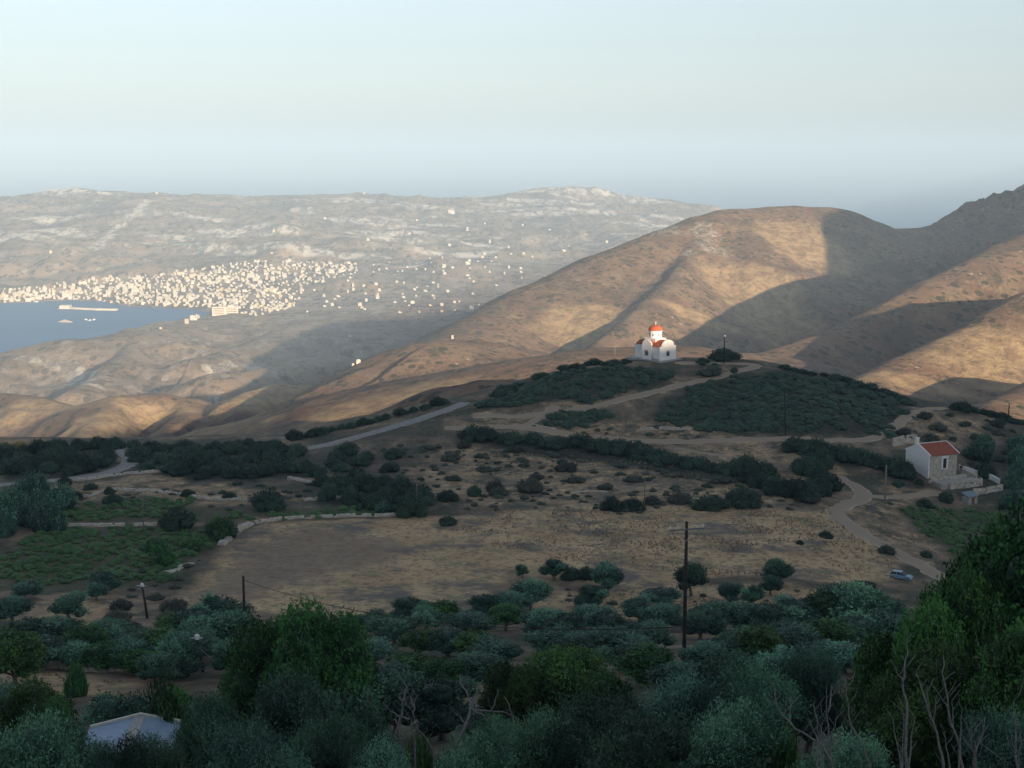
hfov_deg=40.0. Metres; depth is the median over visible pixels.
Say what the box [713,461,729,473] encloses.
shrub
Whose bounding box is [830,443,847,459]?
shrub
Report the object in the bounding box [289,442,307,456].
shrub
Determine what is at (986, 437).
tree
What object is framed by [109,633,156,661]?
olive tree
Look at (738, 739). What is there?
olive tree
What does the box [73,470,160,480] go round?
stone wall
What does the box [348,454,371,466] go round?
shrub
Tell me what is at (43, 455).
shrub
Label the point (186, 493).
shrub
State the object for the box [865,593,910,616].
olive tree
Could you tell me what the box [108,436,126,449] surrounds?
shrub
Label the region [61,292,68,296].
building
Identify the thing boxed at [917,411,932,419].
shrub
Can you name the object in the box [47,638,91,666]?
olive tree
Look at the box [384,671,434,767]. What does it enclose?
dead tree
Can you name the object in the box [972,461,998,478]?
tree
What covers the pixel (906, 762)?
dead tree
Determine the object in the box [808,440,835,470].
shrub
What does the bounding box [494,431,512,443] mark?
shrub
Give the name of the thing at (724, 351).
lamp pole
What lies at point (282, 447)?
shrub
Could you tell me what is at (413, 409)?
shrub
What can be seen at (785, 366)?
shrub
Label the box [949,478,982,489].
stone wall
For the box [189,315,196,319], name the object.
building
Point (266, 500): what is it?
bush
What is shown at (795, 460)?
shrub
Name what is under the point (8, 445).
shrub
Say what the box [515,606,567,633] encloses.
olive tree
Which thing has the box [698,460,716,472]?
shrub
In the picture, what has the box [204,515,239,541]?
bush
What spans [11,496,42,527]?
bush
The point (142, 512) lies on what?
utility pole
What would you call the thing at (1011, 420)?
shrub
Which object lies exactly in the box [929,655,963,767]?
dead tree
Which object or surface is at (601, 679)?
green tree
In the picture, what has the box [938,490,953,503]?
shrub
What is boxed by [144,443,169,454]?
shrub
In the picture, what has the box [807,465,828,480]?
shrub
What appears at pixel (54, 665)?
stone wall
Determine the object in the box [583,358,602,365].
shrub
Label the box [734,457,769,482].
shrub
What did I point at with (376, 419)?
shrub
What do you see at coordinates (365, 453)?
shrub
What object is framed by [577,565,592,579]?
shrub
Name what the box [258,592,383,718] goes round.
green tree
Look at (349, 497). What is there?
shrub
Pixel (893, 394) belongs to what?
shrub
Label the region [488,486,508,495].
shrub
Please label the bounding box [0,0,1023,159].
sky
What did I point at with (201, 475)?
shrub
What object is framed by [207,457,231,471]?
shrub
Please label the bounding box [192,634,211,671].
utility pole
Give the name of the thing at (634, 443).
shrub
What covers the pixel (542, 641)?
olive tree
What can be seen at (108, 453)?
shrub
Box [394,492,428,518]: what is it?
bush
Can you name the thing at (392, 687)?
olive tree
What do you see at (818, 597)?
green tree
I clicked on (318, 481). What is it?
shrub
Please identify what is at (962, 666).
green tree
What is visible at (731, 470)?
shrub
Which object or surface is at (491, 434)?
shrub
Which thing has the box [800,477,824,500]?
shrub
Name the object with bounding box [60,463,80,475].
shrub
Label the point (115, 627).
olive tree
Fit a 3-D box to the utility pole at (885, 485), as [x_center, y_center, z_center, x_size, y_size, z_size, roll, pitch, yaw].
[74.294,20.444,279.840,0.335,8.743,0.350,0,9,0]
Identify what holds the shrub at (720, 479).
on the ground at (368, 563)
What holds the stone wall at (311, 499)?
on the ground at (368, 563)
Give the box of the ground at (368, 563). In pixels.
[0,357,1023,767]
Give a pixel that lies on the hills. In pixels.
(824, 290)
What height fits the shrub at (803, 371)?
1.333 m
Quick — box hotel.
[212,305,237,315]
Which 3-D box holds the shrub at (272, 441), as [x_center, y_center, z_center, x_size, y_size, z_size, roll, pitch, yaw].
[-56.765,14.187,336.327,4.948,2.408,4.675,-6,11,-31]
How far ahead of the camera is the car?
226.19 m
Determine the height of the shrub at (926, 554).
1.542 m
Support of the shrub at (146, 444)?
on the ground at (368, 563)
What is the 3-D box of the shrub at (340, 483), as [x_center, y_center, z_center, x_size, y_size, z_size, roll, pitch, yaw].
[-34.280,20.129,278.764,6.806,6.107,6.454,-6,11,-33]
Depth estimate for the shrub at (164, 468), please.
302.79 m
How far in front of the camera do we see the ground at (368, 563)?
251.79 m
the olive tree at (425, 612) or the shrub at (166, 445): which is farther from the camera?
the shrub at (166, 445)
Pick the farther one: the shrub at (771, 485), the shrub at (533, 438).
the shrub at (533, 438)
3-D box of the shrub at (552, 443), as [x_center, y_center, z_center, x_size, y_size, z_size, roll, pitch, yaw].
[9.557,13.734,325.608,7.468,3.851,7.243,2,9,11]
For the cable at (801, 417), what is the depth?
143.71 m
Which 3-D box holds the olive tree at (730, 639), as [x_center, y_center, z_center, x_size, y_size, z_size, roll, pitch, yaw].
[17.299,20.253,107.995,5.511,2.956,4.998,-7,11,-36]
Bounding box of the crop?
[0,496,1011,585]
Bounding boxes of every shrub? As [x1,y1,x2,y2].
[0,442,16,450]
[0,444,14,457]
[0,461,10,474]
[2,455,25,466]
[8,457,35,474]
[10,454,41,469]
[13,440,27,449]
[16,443,26,451]
[23,438,49,454]
[35,447,61,462]
[36,460,59,473]
[46,437,68,446]
[57,440,68,447]
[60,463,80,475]
[69,438,80,446]
[70,451,98,472]
[75,491,82,498]
[76,439,91,450]
[82,482,97,490]
[89,435,109,448]
[92,445,117,460]
[92,453,112,467]
[96,440,109,449]
[101,492,123,504]
[104,608,135,622]
[107,598,134,610]
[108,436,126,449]
[124,445,150,456]
[125,438,141,447]
[127,451,145,462]
[127,621,142,626]
[139,461,155,468]
[142,441,151,447]
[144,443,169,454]
[146,592,164,600]
[148,451,176,463]
[149,441,161,446]
[155,609,178,620]
[158,459,182,472]
[159,443,171,449]
[159,597,188,612]
[167,463,191,476]
[176,438,193,446]
[179,489,194,497]
[192,470,210,479]
[194,465,218,475]
[202,443,213,449]
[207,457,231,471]
[211,440,220,445]
[211,443,226,451]
[219,465,241,478]
[221,491,237,500]
[222,441,247,454]
[234,465,265,478]
[243,437,254,446]
[247,440,275,457]
[259,465,276,476]
[261,447,286,462]
[264,438,282,445]
[273,441,288,451]
[283,428,302,440]
[286,458,311,472]
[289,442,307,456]
[302,464,327,477]
[303,432,310,437]
[307,427,324,437]
[312,473,331,486]
[317,483,338,501]
[320,426,330,434]
[321,471,357,495]
[323,458,344,467]
[325,449,346,462]
[329,462,351,471]
[333,440,360,456]
[336,424,343,429]
[338,488,364,505]
[343,422,358,428]
[347,465,362,478]
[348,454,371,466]
[349,469,381,493]
[355,491,388,510]
[356,417,367,425]
[358,450,374,458]
[363,419,373,424]
[373,415,382,422]
[376,484,399,503]
[377,473,392,485]
[378,461,399,472]
[382,413,390,420]
[382,447,404,460]
[385,473,415,490]
[393,407,405,415]
[394,491,418,505]
[408,406,418,412]
[409,481,437,506]
[418,444,435,449]
[419,403,432,409]
[427,395,444,405]
[436,398,449,404]
[436,489,460,502]
[437,515,458,525]
[439,450,461,461]
[443,474,462,480]
[456,424,483,442]
[456,439,472,448]
[466,483,481,496]
[473,426,500,442]
[475,465,493,472]
[476,403,484,407]
[484,478,505,491]
[488,389,505,396]
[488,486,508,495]
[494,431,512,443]
[503,430,526,445]
[507,384,519,389]
[508,446,525,452]
[515,474,544,492]
[520,458,529,462]
[523,431,544,444]
[529,473,544,479]
[530,372,543,379]
[536,436,566,450]
[550,435,567,444]
[553,459,578,472]
[556,364,570,370]
[559,565,579,580]
[564,432,592,447]
[566,475,585,483]
[568,362,586,368]
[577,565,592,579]
[579,434,596,447]
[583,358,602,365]
[583,436,612,455]
[596,482,613,489]
[597,495,622,511]
[606,358,621,366]
[609,438,630,448]
[610,443,628,456]
[620,358,632,363]
[620,497,645,511]
[621,439,652,454]
[622,474,643,481]
[627,443,655,460]
[641,496,661,505]
[642,448,668,462]
[651,451,680,466]
[666,491,693,504]
[677,455,691,466]
[680,455,709,470]
[687,494,734,511]
[695,357,710,364]
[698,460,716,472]
[699,366,721,376]
[706,347,743,361]
[711,475,731,483]
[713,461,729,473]
[720,456,744,477]
[723,484,763,509]
[730,367,737,372]
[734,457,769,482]
[740,452,763,467]
[746,470,771,489]
[760,473,786,495]
[762,460,777,475]
[774,477,790,495]
[777,476,812,501]
[778,364,793,369]
[780,435,804,452]
[789,456,802,472]
[792,453,826,476]
[792,494,819,503]
[796,438,814,455]
[796,540,803,544]
[798,368,807,372]
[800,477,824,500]
[802,435,823,449]
[805,371,817,375]
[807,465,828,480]
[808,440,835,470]
[810,473,833,496]
[812,442,837,451]
[818,530,834,538]
[820,372,828,376]
[822,473,845,491]
[827,373,843,380]
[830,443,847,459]
[835,444,865,464]
[841,375,853,382]
[848,379,863,384]
[849,580,881,592]
[851,447,874,466]
[857,383,869,388]
[866,382,879,389]
[868,453,883,466]
[870,455,890,469]
[876,387,890,391]
[876,544,896,554]
[881,454,913,478]
[886,391,899,397]
[890,462,917,480]
[892,481,905,487]
[895,427,910,435]
[896,395,909,400]
[914,479,923,484]
[915,497,933,508]
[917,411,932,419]
[919,550,932,558]
[922,432,939,441]
[927,422,948,431]
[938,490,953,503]
[945,411,955,415]
[948,400,973,413]
[959,420,971,426]
[966,461,978,466]
[969,433,978,439]
[970,406,980,413]
[981,410,1000,417]
[989,417,1007,428]
[990,429,1002,435]
[994,412,1011,419]
[1001,449,1011,454]
[1004,417,1019,422]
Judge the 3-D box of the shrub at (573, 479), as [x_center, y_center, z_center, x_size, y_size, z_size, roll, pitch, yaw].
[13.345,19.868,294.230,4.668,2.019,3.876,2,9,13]
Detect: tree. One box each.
[0,594,35,621]
[0,616,60,635]
[0,625,48,683]
[0,671,88,747]
[0,676,22,702]
[0,703,100,767]
[10,579,44,598]
[17,692,82,767]
[18,633,75,668]
[38,613,86,637]
[45,590,91,619]
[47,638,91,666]
[59,622,112,643]
[79,639,117,670]
[79,736,124,767]
[85,568,121,590]
[85,582,109,599]
[89,616,135,639]
[108,625,158,645]
[108,645,152,674]
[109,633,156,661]
[112,728,191,767]
[133,650,182,685]
[138,624,181,645]
[140,648,207,678]
[152,630,204,662]
[153,613,182,628]
[153,624,220,661]
[155,630,206,651]
[166,687,266,767]
[172,601,213,630]
[179,608,252,641]
[189,591,255,618]
[202,719,315,767]
[204,635,232,671]
[216,607,292,730]
[237,660,353,754]
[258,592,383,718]
[284,708,354,767]
[325,680,390,737]
[341,706,381,767]
[346,722,414,767]
[353,607,389,632]
[363,615,420,646]
[363,635,398,666]
[370,659,412,683]
[373,667,429,740]
[383,650,430,676]
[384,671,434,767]
[387,596,430,617]
[391,674,482,740]
[395,627,438,653]
[405,729,440,767]
[406,603,444,628]
[418,626,464,655]
[418,655,467,682]
[426,599,461,623]
[434,716,521,767]
[441,609,496,631]
[448,675,521,747]
[451,650,503,681]
[453,628,490,654]
[459,709,524,745]
[465,632,525,662]
[466,593,505,616]
[474,656,548,737]
[486,602,525,630]
[492,590,534,609]
[493,698,601,767]
[509,577,552,610]
[515,564,528,577]
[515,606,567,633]
[520,625,575,652]
[521,640,610,726]
[537,557,569,579]
[539,611,591,632]
[543,682,671,766]
[550,628,599,650]
[571,583,609,604]
[571,603,601,628]
[572,666,638,725]
[576,704,708,767]
[581,624,662,658]
[582,604,644,631]
[590,559,624,591]
[595,643,637,672]
[610,641,679,685]
[618,594,650,622]
[632,663,741,767]
[635,602,682,625]
[637,618,678,645]
[638,586,682,604]
[643,659,701,694]
[672,559,708,595]
[676,639,730,665]
[677,685,798,767]
[678,607,729,639]
[686,648,750,691]
[691,600,727,625]
[708,624,769,661]
[712,598,755,629]
[713,650,814,748]
[715,582,744,601]
[733,601,805,628]
[737,624,786,656]
[740,584,766,602]
[747,649,799,674]
[758,574,783,594]
[760,557,795,579]
[762,720,800,767]
[763,617,825,648]
[765,639,847,765]
[769,674,845,767]
[772,592,822,622]
[772,641,837,661]
[785,724,896,767]
[800,588,843,620]
[801,616,858,644]
[813,639,866,672]
[816,579,896,619]
[823,608,899,645]
[837,671,878,767]
[838,622,898,745]
[838,686,869,744]
[852,669,957,767]
[864,606,913,633]
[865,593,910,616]
[887,631,919,767]
[890,575,979,678]
[893,635,984,767]
[912,542,1023,665]
[915,662,944,767]
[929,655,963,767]
[942,616,1023,755]
[952,698,1023,767]
[956,507,1022,570]
[957,490,1023,631]
[959,716,1011,767]
[963,437,994,462]
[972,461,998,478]
[975,432,995,449]
[996,485,1023,509]
[1003,469,1023,490]
[1004,433,1023,451]
[1005,446,1023,464]
[1006,683,1023,767]
[1007,457,1023,477]
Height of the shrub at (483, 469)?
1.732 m
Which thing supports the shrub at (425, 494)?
on the ground at (368, 563)
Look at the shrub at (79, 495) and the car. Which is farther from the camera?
the shrub at (79, 495)
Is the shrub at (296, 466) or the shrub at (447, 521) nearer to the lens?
the shrub at (447, 521)
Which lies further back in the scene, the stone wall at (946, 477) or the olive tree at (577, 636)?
the stone wall at (946, 477)
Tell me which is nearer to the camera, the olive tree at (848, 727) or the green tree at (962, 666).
the green tree at (962, 666)
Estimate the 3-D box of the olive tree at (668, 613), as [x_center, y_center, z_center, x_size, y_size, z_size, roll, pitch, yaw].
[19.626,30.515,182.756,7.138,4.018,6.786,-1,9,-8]
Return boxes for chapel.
[626,321,680,362]
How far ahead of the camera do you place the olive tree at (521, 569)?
219.82 m
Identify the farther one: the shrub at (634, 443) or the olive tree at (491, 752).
the shrub at (634, 443)
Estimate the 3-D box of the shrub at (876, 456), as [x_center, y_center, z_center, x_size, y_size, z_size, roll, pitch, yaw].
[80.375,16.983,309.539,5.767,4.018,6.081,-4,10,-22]
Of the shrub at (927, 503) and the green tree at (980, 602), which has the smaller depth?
the green tree at (980, 602)
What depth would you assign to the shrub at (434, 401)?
357.71 m
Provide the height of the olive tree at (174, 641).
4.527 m
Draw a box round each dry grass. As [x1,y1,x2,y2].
[461,448,956,611]
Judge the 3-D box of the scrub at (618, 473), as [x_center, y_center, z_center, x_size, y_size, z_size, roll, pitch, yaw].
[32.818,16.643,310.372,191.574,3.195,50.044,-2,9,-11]
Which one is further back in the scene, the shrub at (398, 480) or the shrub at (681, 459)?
the shrub at (681, 459)
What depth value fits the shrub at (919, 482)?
301.20 m
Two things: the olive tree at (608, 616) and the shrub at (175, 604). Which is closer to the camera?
the olive tree at (608, 616)
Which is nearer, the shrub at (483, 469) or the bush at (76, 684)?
the bush at (76, 684)
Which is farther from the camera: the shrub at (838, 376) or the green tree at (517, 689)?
the shrub at (838, 376)
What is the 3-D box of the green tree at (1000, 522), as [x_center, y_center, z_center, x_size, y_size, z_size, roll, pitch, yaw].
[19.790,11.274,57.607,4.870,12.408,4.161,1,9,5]
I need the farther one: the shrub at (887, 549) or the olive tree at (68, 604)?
the shrub at (887, 549)
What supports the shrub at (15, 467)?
on the ground at (368, 563)
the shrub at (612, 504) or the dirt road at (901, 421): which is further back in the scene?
the dirt road at (901, 421)
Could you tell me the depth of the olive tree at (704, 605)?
180.83 m
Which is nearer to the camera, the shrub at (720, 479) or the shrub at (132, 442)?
the shrub at (720, 479)
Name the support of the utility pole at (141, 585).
on the ground at (368, 563)
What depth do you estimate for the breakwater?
3260.17 m
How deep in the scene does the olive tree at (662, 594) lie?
201.60 m
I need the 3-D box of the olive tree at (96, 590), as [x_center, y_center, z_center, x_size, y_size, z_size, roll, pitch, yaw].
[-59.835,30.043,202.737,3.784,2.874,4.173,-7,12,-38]
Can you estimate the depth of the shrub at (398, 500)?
264.01 m
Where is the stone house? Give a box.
[905,437,959,478]
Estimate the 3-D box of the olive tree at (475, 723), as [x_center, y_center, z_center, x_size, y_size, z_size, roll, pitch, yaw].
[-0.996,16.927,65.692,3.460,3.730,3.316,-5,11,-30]
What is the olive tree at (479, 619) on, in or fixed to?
on the ground at (368, 563)
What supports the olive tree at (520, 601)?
on the ground at (368, 563)
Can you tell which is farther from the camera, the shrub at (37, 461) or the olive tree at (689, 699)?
the shrub at (37, 461)
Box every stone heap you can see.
[165,562,194,572]
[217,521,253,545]
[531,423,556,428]
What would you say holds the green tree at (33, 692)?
on the ground at (368, 563)
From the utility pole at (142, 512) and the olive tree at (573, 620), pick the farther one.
the utility pole at (142, 512)
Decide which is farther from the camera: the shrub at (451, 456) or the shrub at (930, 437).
the shrub at (930, 437)
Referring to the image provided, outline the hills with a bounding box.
[0,184,1023,437]
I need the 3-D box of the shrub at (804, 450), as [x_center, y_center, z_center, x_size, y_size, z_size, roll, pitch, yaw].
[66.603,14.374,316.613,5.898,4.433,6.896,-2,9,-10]
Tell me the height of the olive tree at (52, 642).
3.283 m
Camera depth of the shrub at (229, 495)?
273.20 m
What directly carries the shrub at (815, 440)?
on the ground at (368, 563)
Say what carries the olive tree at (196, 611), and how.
on the ground at (368, 563)
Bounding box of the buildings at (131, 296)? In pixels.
[0,245,568,315]
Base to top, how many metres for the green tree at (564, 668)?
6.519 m
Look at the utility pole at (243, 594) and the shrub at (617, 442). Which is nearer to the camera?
the utility pole at (243, 594)
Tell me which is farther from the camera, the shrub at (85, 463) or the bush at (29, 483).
the shrub at (85, 463)
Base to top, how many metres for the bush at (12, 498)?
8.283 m
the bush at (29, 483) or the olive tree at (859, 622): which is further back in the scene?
the bush at (29, 483)
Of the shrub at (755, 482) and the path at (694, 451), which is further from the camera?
the path at (694, 451)
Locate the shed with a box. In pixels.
[961,491,978,504]
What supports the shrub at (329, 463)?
on the ground at (368, 563)
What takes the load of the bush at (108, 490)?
on the ground at (368, 563)
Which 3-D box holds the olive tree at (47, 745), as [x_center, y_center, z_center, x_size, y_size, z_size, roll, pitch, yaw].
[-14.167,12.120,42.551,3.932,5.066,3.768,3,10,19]
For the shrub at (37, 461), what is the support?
on the ground at (368, 563)
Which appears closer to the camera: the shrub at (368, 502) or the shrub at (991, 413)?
the shrub at (368, 502)
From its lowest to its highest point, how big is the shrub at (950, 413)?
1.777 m
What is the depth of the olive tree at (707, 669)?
87.56 m
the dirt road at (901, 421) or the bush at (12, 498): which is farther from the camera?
the dirt road at (901, 421)
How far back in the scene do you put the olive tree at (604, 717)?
52.31 m
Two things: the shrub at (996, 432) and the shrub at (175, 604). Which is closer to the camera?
the shrub at (175, 604)
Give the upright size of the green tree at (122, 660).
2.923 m
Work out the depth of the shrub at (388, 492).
269.98 m
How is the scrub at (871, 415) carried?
on the ground at (368, 563)
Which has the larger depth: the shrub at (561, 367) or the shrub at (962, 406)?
the shrub at (561, 367)
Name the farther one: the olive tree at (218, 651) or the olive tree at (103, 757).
the olive tree at (218, 651)
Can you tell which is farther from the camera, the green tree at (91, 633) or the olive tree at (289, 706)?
the green tree at (91, 633)
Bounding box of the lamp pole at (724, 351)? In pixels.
[723,335,725,363]
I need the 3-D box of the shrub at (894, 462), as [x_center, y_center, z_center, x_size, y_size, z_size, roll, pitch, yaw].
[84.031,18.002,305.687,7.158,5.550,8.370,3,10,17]
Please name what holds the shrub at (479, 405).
on the ground at (368, 563)
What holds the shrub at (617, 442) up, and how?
on the ground at (368, 563)
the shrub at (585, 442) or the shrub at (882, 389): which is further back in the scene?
the shrub at (882, 389)
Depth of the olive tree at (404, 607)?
189.69 m
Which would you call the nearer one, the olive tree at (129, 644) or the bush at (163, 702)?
the bush at (163, 702)
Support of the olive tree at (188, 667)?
on the ground at (368, 563)
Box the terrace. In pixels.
[932,477,979,488]
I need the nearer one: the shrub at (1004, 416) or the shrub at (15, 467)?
the shrub at (15, 467)
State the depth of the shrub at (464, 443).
322.88 m
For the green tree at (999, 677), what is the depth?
43.86 m
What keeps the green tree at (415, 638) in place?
on the ground at (368, 563)
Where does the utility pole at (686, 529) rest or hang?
on the ground at (368, 563)
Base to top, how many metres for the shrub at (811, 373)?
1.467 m
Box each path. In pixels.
[521,405,558,425]
[674,448,739,457]
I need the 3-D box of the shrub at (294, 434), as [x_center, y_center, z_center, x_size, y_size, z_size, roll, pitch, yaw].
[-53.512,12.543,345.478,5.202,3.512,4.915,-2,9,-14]
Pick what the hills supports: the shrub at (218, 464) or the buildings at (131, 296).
the buildings at (131, 296)
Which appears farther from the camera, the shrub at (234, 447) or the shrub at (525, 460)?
the shrub at (234, 447)
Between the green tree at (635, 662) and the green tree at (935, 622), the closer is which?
the green tree at (935, 622)
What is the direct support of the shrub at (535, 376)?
on the ground at (368, 563)
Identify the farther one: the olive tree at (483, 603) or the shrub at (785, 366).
the shrub at (785, 366)
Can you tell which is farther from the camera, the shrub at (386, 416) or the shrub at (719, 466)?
the shrub at (386, 416)
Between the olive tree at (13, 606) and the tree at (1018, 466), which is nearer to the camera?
the olive tree at (13, 606)
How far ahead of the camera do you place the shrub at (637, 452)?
315.87 m
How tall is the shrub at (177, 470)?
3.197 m
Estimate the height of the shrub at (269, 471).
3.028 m
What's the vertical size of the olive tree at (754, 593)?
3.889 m
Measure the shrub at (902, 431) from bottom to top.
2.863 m
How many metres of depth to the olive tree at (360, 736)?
58.89 m
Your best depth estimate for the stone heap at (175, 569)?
223.70 m
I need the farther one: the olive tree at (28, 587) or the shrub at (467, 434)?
the shrub at (467, 434)
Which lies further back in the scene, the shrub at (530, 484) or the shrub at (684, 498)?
the shrub at (530, 484)
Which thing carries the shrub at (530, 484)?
on the ground at (368, 563)
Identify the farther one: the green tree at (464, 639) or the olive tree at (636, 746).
the green tree at (464, 639)
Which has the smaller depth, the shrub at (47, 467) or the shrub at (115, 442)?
the shrub at (47, 467)
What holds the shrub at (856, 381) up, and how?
on the ground at (368, 563)
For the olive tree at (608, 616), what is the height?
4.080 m
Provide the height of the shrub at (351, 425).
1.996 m
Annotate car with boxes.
[889,569,912,580]
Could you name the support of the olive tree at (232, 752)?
on the ground at (368, 563)
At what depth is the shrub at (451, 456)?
313.88 m
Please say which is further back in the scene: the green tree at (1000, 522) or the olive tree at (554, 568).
the olive tree at (554, 568)
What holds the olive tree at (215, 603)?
on the ground at (368, 563)
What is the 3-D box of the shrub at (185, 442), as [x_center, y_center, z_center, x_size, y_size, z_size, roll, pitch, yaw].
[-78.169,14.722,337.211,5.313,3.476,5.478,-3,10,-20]
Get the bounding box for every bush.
[0,481,28,514]
[0,504,18,537]
[11,467,51,496]
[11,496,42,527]
[25,488,57,504]
[25,493,69,531]
[45,480,78,511]
[57,475,71,484]
[62,658,89,697]
[78,689,130,725]
[103,486,114,494]
[113,686,151,718]
[136,673,186,728]
[139,537,170,553]
[147,547,175,566]
[155,506,198,531]
[166,683,199,706]
[178,535,204,551]
[179,699,194,722]
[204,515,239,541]
[248,487,287,511]
[372,497,396,513]
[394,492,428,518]
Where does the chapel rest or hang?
on the ground at (368, 563)
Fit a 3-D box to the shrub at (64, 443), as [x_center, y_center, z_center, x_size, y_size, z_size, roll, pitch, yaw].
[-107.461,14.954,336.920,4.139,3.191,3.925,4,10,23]
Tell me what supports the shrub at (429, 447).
on the ground at (368, 563)
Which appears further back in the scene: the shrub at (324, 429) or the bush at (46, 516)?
the shrub at (324, 429)
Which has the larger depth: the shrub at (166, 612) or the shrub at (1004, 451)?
the shrub at (1004, 451)
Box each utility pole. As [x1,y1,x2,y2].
[137,583,148,617]
[142,492,143,531]
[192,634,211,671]
[242,576,245,611]
[669,521,704,662]
[784,390,785,434]
[884,465,886,503]
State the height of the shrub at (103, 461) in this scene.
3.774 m
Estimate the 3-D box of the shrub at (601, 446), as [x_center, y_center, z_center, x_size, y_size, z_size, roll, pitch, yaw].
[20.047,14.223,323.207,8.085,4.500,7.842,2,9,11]
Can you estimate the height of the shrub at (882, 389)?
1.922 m
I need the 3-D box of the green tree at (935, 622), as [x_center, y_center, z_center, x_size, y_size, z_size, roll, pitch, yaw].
[15.505,11.725,51.508,3.567,9.250,3.420,-2,9,-13]
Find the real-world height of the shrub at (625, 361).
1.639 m
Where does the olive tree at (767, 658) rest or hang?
on the ground at (368, 563)
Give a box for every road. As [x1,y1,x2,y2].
[0,449,137,486]
[288,402,469,450]
[444,407,948,443]
[473,361,761,417]
[825,475,948,585]
[868,490,939,498]
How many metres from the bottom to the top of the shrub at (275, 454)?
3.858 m
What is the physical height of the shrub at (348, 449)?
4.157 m
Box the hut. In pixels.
[84,712,181,751]
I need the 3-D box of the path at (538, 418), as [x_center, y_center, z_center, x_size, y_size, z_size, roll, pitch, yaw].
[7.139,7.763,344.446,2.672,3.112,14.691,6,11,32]
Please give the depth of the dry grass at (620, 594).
255.78 m
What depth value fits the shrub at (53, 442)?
337.67 m
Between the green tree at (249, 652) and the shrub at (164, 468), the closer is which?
the green tree at (249, 652)
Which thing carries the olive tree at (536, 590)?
on the ground at (368, 563)
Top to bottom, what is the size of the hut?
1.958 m
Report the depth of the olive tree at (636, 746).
42.14 m
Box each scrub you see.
[79,416,1015,611]
[218,419,1016,497]
[473,363,916,437]
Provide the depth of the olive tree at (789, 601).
178.31 m
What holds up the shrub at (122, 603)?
on the ground at (368, 563)
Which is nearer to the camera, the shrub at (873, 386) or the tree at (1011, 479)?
the tree at (1011, 479)
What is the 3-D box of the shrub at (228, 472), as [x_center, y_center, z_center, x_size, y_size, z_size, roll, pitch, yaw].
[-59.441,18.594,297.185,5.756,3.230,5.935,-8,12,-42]
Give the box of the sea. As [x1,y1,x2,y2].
[0,160,1023,352]
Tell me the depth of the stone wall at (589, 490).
284.66 m
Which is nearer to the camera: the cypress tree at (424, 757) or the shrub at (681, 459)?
the cypress tree at (424, 757)
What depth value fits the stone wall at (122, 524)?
251.10 m
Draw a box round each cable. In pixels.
[244,580,682,629]
[708,274,902,520]
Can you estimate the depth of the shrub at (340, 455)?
315.43 m
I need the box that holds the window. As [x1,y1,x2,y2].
[941,456,948,468]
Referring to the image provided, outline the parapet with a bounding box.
[958,464,999,483]
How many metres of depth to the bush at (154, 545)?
233.62 m
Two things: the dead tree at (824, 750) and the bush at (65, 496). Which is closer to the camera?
the dead tree at (824, 750)
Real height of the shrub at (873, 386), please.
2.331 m
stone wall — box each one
[43,662,115,672]
[67,522,156,526]
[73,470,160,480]
[83,487,246,500]
[254,512,414,523]
[287,476,312,482]
[303,495,339,500]
[571,490,607,492]
[640,426,691,430]
[891,435,916,446]
[928,474,966,482]
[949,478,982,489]
[961,468,978,478]
[972,484,1002,494]
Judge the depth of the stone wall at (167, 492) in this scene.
277.89 m
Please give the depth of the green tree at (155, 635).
141.81 m
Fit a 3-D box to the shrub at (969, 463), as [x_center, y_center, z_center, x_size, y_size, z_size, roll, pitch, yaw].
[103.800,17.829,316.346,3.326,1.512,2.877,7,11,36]
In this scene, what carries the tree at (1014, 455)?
on the ground at (368, 563)
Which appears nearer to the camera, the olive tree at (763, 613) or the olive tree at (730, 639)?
the olive tree at (730, 639)
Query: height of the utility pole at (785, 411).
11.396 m
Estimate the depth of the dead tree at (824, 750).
36.88 m
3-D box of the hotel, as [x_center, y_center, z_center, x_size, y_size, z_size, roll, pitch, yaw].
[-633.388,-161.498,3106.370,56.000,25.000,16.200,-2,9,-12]
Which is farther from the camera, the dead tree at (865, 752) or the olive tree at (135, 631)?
the olive tree at (135, 631)
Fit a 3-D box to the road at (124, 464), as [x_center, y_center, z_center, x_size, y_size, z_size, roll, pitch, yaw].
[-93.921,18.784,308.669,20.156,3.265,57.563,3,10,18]
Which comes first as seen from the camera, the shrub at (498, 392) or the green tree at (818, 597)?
the green tree at (818, 597)
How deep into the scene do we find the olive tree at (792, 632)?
109.52 m
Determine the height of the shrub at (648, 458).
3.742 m
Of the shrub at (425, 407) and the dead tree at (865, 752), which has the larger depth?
the shrub at (425, 407)
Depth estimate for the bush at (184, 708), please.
103.93 m
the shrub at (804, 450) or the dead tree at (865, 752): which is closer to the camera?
the dead tree at (865, 752)
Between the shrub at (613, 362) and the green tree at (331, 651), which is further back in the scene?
the shrub at (613, 362)
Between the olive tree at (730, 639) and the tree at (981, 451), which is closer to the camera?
the olive tree at (730, 639)
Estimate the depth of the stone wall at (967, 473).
308.52 m
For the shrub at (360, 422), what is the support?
on the ground at (368, 563)
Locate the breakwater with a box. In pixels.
[59,305,117,310]
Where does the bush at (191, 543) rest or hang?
on the ground at (368, 563)
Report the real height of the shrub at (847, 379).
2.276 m
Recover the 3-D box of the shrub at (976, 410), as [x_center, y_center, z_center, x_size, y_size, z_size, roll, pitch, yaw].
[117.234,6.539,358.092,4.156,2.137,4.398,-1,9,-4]
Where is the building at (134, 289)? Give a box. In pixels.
[131,287,138,291]
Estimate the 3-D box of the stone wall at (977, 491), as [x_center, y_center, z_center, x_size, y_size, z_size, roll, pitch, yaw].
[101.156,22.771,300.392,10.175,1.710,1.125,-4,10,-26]
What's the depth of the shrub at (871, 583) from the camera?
215.90 m

